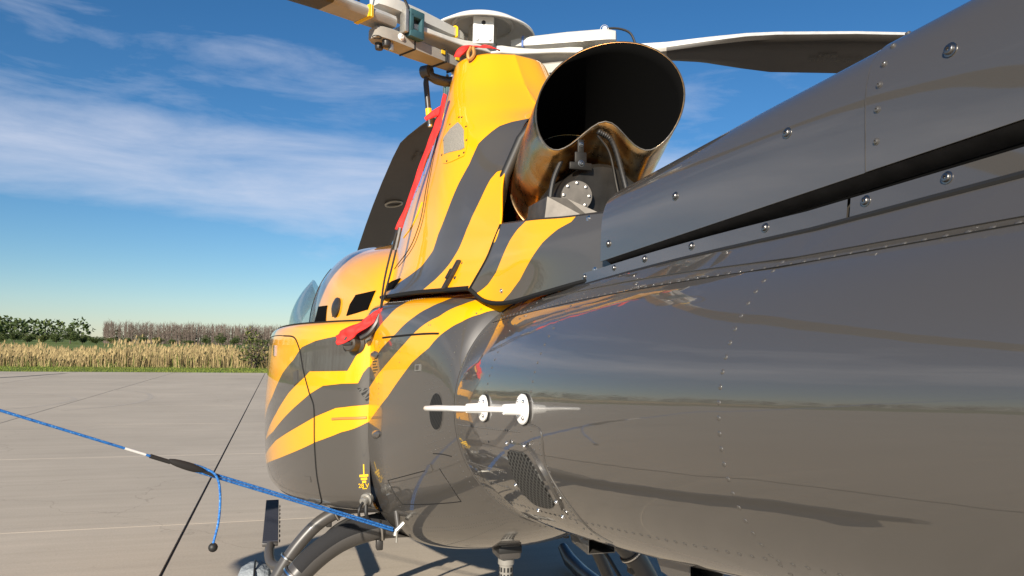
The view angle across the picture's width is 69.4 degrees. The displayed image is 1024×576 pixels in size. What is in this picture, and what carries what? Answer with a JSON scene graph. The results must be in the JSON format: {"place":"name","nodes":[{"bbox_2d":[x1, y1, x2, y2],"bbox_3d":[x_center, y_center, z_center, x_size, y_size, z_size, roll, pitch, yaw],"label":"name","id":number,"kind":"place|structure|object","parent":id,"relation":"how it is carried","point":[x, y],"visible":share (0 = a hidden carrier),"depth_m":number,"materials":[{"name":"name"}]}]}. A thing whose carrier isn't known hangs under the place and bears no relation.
{"place":"outdoors","nodes":[
{"label":"outdoors","id":0,"kind":"place"},
{"bbox_2d":[0,338,267,367],"bbox_3d":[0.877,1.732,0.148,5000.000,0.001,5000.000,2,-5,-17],"label":"ground","id":1,"kind":"structure","parent":0,"point":[74,344],"depth_m":203.91,"materials":[{"name":"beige plant"}]},
{"bbox_2d":[0,333,10,341],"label":"field tree","id":2,"kind":"object","parent":1,"relation":"on","point":[3,336],"visible":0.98,"depth_m":197.07,"materials":[{"name":"green plant"}]},
{"bbox_2d":[9,329,23,342],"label":"field tree","id":3,"kind":"object","parent":1,"relation":"on","point":[13,336],"visible":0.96,"depth_m":207.14,"materials":[{"name":"green plant"}]},
{"bbox_2d":[16,333,37,342],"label":"field tree","id":4,"kind":"object","parent":1,"relation":"on","point":[27,337],"visible":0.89,"depth_m":212.53,"materials":[{"name":"green plant"}]},
{"bbox_2d":[36,335,49,342],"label":"field tree","id":5,"kind":"object","parent":1,"relation":"on","point":[44,338],"visible":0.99,"depth_m":206.49,"materials":[{"name":"green plant"}]},
{"bbox_2d":[49,333,64,342],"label":"field tree","id":6,"kind":"object","parent":1,"relation":"on","point":[55,337],"visible":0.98,"depth_m":221.81,"materials":[{"name":"green plant"}]},
{"bbox_2d":[60,328,80,343],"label":"tree","id":7,"kind":"object","parent":1,"relation":"on","point":[72,336],"visible":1,"depth_m":213.49,"materials":[{"name":"green plant"}]},
{"bbox_2d":[76,334,90,343],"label":"field tree","id":8,"kind":"object","parent":1,"relation":"on","point":[83,338],"visible":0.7,"depth_m":219.39,"materials":[{"name":"green plant"}]},
{"bbox_2d":[86,336,106,343],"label":"field tree","id":9,"kind":"object","parent":1,"relation":"on","point":[95,340],"visible":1,"depth_m":215.13,"materials":[{"name":"green plant"}]},
{"bbox_2d":[105,338,115,343],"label":"field tree","id":10,"kind":"object","parent":1,"relation":"on","point":[109,340],"visible":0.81,"depth_m":229.18,"materials":[{"name":"green plant"}]},
{"bbox_2d":[0,315,266,342],"bbox_3d":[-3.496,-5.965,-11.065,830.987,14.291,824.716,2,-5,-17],"label":"leafy wood","id":11,"kind":"object","parent":1,"relation":"on","point":[8,326],"visible":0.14,"depth_m":291.22,"materials":[{"name":"green plant"}]},
{"bbox_2d":[136,334,147,342],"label":"field tree","id":12,"kind":"object","parent":1,"relation":"on","point":[144,338],"visible":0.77,"depth_m":241.08,"materials":[{"name":"green plant"}]},
{"bbox_2d":[151,337,164,344],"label":"field tree","id":13,"kind":"object","parent":1,"relation":"on","point":[157,338],"visible":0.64,"depth_m":229.14,"materials":[{"name":"green plant"}]},
{"bbox_2d":[166,339,175,343],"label":"field tree","id":14,"kind":"object","parent":1,"relation":"on","point":[170,340],"visible":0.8,"depth_m":236.62,"materials":[{"name":"green plant"}]},
{"bbox_2d":[182,340,193,344],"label":"field tree","id":15,"kind":"object","parent":1,"relation":"on","point":[189,341],"visible":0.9,"depth_m":235.51,"materials":[{"name":"green plant"}]},
{"bbox_2d":[102,319,281,345],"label":"bare wood","id":16,"kind":"object","parent":1,"relation":"on","point":[167,333],"visible":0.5,"depth_m":276.53,"materials":[{"name":"plant"}]},
{"bbox_2d":[201,335,210,343],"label":"field tree","id":17,"kind":"object","parent":1,"relation":"on","point":[205,340],"visible":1,"depth_m":241.20,"materials":[{"name":"green plant"}]},
{"bbox_2d":[214,333,225,343],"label":"field tree","id":18,"kind":"object","parent":1,"relation":"on","point":[221,340],"visible":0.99,"depth_m":229.76,"materials":[{"name":"green plant"}]},
{"bbox_2d":[0,334,464,367],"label":"reeds","id":19,"kind":"object","parent":1,"relation":"on","point":[218,356],"visible":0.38,"depth_m":43.53,"materials":[{"name":"beige plant"}]},
{"bbox_2d":[229,336,240,344],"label":"field tree","id":20,"kind":"object","parent":1,"relation":"on","point":[234,340],"visible":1,"depth_m":223.95,"materials":[{"name":"green plant"}]},
{"bbox_2d":[242,335,253,344],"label":"field tree","id":21,"kind":"object","parent":1,"relation":"on","point":[243,342],"visible":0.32,"depth_m":220.65,"materials":[{"name":"green plant"}]},
{"bbox_2d":[254,339,268,345],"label":"field tree","id":22,"kind":"object","parent":1,"relation":"on","point":[265,341],"visible":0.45,"depth_m":216.94,"materials":[{"name":"green plant"}]},
{"bbox_2d":[0,365,460,372],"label":"grass verge","id":23,"kind":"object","parent":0,"point":[116,370],"depth_m":38.94,"materials":[{"name":"green plant"}]},
{"bbox_2d":[0,360,462,368],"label":"weeds","id":24,"kind":"object","parent":23,"relation":"on","point":[109,365],"visible":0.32,"depth_m":41.55,"materials":[{"name":"green plant"}]},
{"bbox_2d":[235,326,268,367],"bbox_3d":[-15.252,3.597,43.743,1.811,2.696,1.639,-2,-5,33],"label":"shrub","id":25,"kind":"object","parent":23,"relation":"on","point":[250,356],"visible":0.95,"depth_m":43.66,"materials":[{"name":"green plant"}]},
{"bbox_2d":[0,371,727,575],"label":"apron","id":26,"kind":"object","parent":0,"point":[73,505],"visible":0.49,"depth_m":7.76,"materials":[{"name":"beige concrete"}]},
{"bbox_2d":[262,0,1023,575],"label":"helicopter","id":27,"kind":"object","parent":26,"relation":"on","point":[784,338],"visible":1,"depth_m":1.44,"materials":[{"name":"grey paint"}]},
{"bbox_2d":[0,409,392,551],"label":"tie down rope","id":28,"kind":"object","parent":27,"relation":"attached to","point":[202,470],"visible":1,"depth_m":2.51,"materials":[{"name":"blue fabric"}]},
{"bbox_2d":[238,559,270,575],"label":"wheel cover","id":29,"kind":"object","parent":27,"relation":"attached to","point":[255,567],"visible":0.94,"depth_m":4.04,"materials":[{"name":"grey fabric"}]},
{"bbox_2d":[380,93,446,308],"bbox_3d":[-0.417,-0.382,3.136,0.258,0.947,0.077,2,-4,-7],"label":"cover strap","id":30,"kind":"object","parent":27,"relation":"hanging from","point":[437,112],"visible":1,"depth_m":3.12,"materials":[{"name":"red fabric"}]},
{"bbox_2d":[336,307,382,345],"bbox_3d":[-0.651,0.162,3.139,0.239,0.167,0.058,0,-5,15],"label":"cover flag","id":31,"kind":"object","parent":30,"relation":"hanging from","point":[351,332],"visible":0.95,"depth_m":3.12,"materials":[{"name":"red fabric"}]},
{"bbox_2d":[454,45,499,60],"bbox_3d":[-0.169,-1.073,3.367,0.227,0.118,0.115,0,-5,11],"label":"cover cloth","id":32,"kind":"object","parent":27,"relation":"on","point":[463,50],"visible":1,"depth_m":3.36,"materials":[{"name":"red fabric"}]},
{"bbox_2d":[0,0,969,340],"label":"sky","id":33,"kind":"structure","parent":0,"point":[211,162],"materials":[{"name":"blue"}]}
]}

